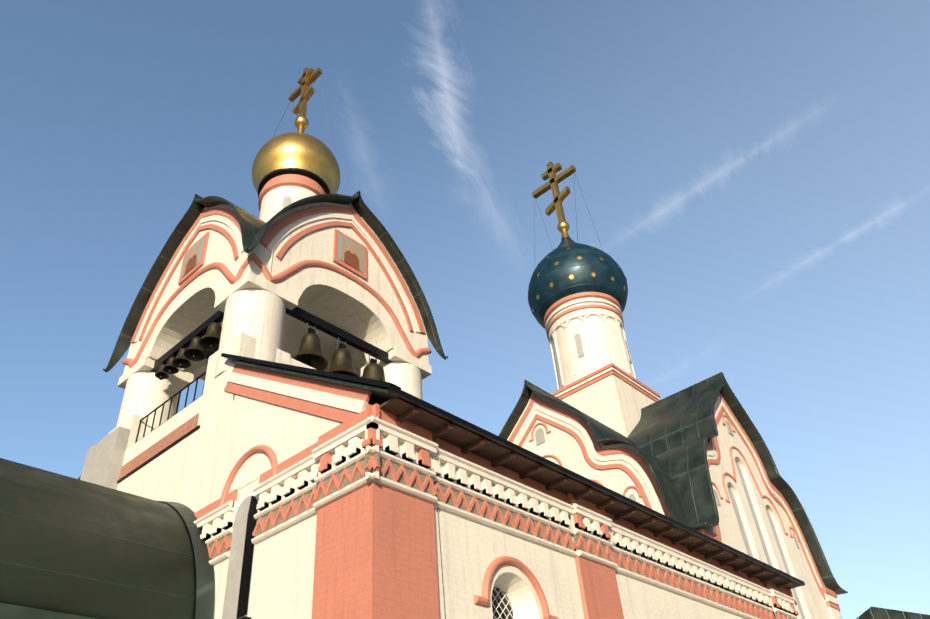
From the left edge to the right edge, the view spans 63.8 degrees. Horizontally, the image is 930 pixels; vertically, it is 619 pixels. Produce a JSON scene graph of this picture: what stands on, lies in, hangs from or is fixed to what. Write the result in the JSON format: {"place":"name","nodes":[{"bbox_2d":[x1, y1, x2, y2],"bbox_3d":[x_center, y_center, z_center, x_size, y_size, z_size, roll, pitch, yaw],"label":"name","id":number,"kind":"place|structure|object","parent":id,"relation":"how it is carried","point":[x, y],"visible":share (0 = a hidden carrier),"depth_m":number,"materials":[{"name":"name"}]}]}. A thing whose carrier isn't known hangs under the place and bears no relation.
{"place":"outdoors","nodes":[
{"label":"outdoors","id":0,"kind":"place"},
{"bbox_2d":[80,426,129,489],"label":"buttress","id":1,"kind":"structure","parent":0,"point":[103,462],"depth_m":13.93,"materials":[{"name":"white paint"}]},
{"bbox_2d":[0,0,929,618],"label":"sky","id":2,"kind":"structure","parent":0,"point":[755,174],"materials":[{"name":"blue"}]},
{"bbox_2d":[507,391,841,618],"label":"gable wall","id":3,"kind":"structure","parent":0,"point":[563,446],"depth_m":21.78,"materials":[{"name":"beige paint"}]},
{"bbox_2d":[508,393,825,618],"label":"trim","id":4,"kind":"structure","parent":3,"relation":"attached to","point":[636,461],"depth_m":22.20,"materials":[{"name":"pink paint"}]},
{"bbox_2d":[499,372,847,594],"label":"roof","id":5,"kind":"structure","parent":3,"relation":"on","point":[668,437],"depth_m":22.46,"materials":[{"name":"green metal"}]},
{"bbox_2d":[551,363,660,436],"bbox_3d":[5.071,4.921,25.966,3.200,4.350,3.200,-32,-45,30],"label":"drum","id":6,"kind":"object","parent":5,"relation":"on","point":[614,397],"visible":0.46,"depth_m":25.57,"materials":[{"name":"white paint"}]},
{"bbox_2d":[544,292,635,389],"bbox_3d":[4.777,1.736,28.434,3.060,3.770,3.060,-32,-45,30],"label":"round drum","id":7,"kind":"object","parent":6,"relation":"on","point":[585,333],"visible":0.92,"depth_m":27.69,"materials":[{"name":"white paint"}]},
{"bbox_2d":[528,237,627,328],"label":"onion dome","id":8,"kind":"structure","parent":7,"relation":"on","point":[583,268],"depth_m":28.90,"materials":[{"name":"teal metal"}]},
{"bbox_2d":[557,221,569,239],"bbox_3d":[4.302,-3.384,32.401,0.540,1.060,0.540,-32,-45,30],"label":"finial","id":9,"kind":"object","parent":8,"relation":"on","point":[563,227],"depth_m":32.33,"materials":[{"name":"gold metal"}]},
{"bbox_2d":[532,161,575,222],"bbox_3d":[4.126,-5.292,33.879,2.340,3.900,0.250,-32,-45,30],"label":"cross","id":10,"kind":"object","parent":9,"relation":"on","point":[553,182],"visible":0.94,"depth_m":33.91,"materials":[{"name":"metal"}]},
{"bbox_2d":[535,170,602,249],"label":"guy wires","id":11,"kind":"object","parent":8,"relation":"on","point":[575,206],"visible":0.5,"depth_m":32.71,"materials":[{"name":"grey metal"}]},
{"bbox_2d":[528,245,626,311],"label":"dome stars","id":12,"kind":"object","parent":8,"relation":"attached to","point":[593,274],"visible":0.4,"depth_m":28.89,"materials":[{"name":"gold metal"}]},
{"bbox_2d":[856,606,929,618],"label":"neighbour roof","id":13,"kind":"structure","parent":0,"point":[871,612],"depth_m":27.57,"materials":[{"name":"green metal"}]},
{"label":"ground","id":14,"kind":"structure","parent":0,"visible":0},
{"bbox_2d":[0,501,214,618],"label":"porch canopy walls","id":15,"kind":"structure","parent":14,"relation":"on","point":[205,591],"depth_m":9.78,"materials":[{"name":"grey metal"}]},
{"bbox_2d":[0,458,196,618],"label":"porch canopy","id":16,"kind":"object","parent":15,"relation":"on","point":[71,545],"visible":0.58,"depth_m":9.16,"materials":[{"name":"green metal"}]},
{"bbox_2d":[108,271,431,512],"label":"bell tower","id":17,"kind":"structure","parent":14,"relation":"on","point":[178,457],"depth_m":12.57,"materials":[{"name":"white paint"}]},
{"bbox_2d":[135,371,206,442],"bbox_3d":[-5.294,1.954,13.503,2.585,1.017,0.033,-32,-45,30],"label":"railing","id":18,"kind":"object","parent":17,"relation":"on","point":[171,398],"visible":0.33,"depth_m":13.74,"materials":[{"name":"black metal"}]},
{"bbox_2d":[116,288,422,435],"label":"belfry pillars","id":19,"kind":"structure","parent":17,"relation":"on","point":[146,393],"depth_m":13.61,"materials":[{"name":"white paint"}]},
{"bbox_2d":[150,306,392,371],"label":"bell support beams","id":20,"kind":"structure","parent":17,"relation":"attached to","point":[318,323],"depth_m":14.70,"materials":[{"name":"black metal"}]},
{"bbox_2d":[155,321,385,381],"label":"bells","id":21,"kind":"object","parent":20,"relation":"hanging from","point":[309,354],"visible":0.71,"depth_m":14.18,"materials":[{"name":"brown metal"}]},
{"bbox_2d":[123,202,428,379],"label":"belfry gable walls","id":22,"kind":"structure","parent":17,"relation":"on","point":[343,303],"depth_m":15.52,"materials":[{"name":"white paint"}]},
{"bbox_2d":[103,191,447,371],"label":"tower roof","id":23,"kind":"structure","parent":22,"relation":"on","point":[253,228],"depth_m":16.54,"materials":[{"name":"black metal"}]},
{"bbox_2d":[258,167,329,221],"bbox_3d":[-4.238,-1.286,17.995,1.840,4.300,1.840,-32,-45,30],"label":"dome drum","id":24,"kind":"object","parent":23,"relation":"on","point":[280,189],"visible":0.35,"depth_m":18.41,"materials":[{"name":"white paint"}]},
{"bbox_2d":[252,116,339,193],"bbox_3d":[-4.505,-4.168,20.228,2.280,3.170,2.280,-32,-45,30],"label":"golden dome","id":25,"kind":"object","parent":24,"relation":"on","point":[300,148],"visible":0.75,"depth_m":18.93,"materials":[{"name":"gold metal"}]},
{"bbox_2d":[288,67,321,116],"bbox_3d":[-4.704,-6.312,21.890,1.410,2.350,0.150,-32,-45,30],"label":"cross","id":26,"kind":"object","parent":25,"relation":"on","point":[307,79],"visible":0.9,"depth_m":21.88,"materials":[{"name":"gold metal"}]},
{"bbox_2d":[258,73,445,618],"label":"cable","id":27,"kind":"object","parent":23,"relation":"attached to","point":[263,322],"visible":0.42,"depth_m":13.17,"materials":[{"name":"white paint"}]},
{"bbox_2d":[122,205,431,367],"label":"arch mouldings","id":28,"kind":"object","parent":22,"relation":"attached to","point":[349,254],"depth_m":15.82,"materials":[{"name":"pink paint"}]},
{"bbox_2d":[214,478,775,618],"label":"wing walls","id":29,"kind":"structure","parent":14,"relation":"on","point":[371,550],"depth_m":8.85,"materials":[{"name":"beige paint"}]},
{"bbox_2d":[220,394,342,497],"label":"gable ends","id":30,"kind":"object","parent":29,"relation":"on","point":[284,433],"visible":0.15,"depth_m":10.62,"materials":[{"name":"white paint"}]},
{"bbox_2d":[219,445,558,618],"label":"wing windows","id":31,"kind":"structure","parent":29,"relation":"in","point":[512,596],"depth_m":9.77,"materials":[{"name":"paint"}]},
{"bbox_2d":[194,403,800,618],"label":"cornice","id":32,"kind":"structure","parent":29,"relation":"attached to","point":[370,443],"depth_m":10.11,"materials":[{"name":"white paint"}]},
{"bbox_2d":[231,360,804,585],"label":"wing roof","id":33,"kind":"structure","parent":29,"relation":"on","point":[379,396],"depth_m":10.58,"materials":[{"name":"black metal"}]},
{"bbox_2d":[78,353,400,479],"bbox_3d":[-5.360,2.759,12.672,12.124,2.742,0.180,-32,-45,30],"label":"rake","id":34,"kind":"object","parent":33,"relation":"attached to","point":[337,402],"visible":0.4,"depth_m":10.39,"materials":[{"name":"paint"}]},
{"bbox_2d":[380,397,799,588],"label":"eave soffit","id":35,"kind":"structure","parent":33,"relation":"attached to","point":[495,454],"depth_m":11.16,"materials":[{"name":"brown wood"}]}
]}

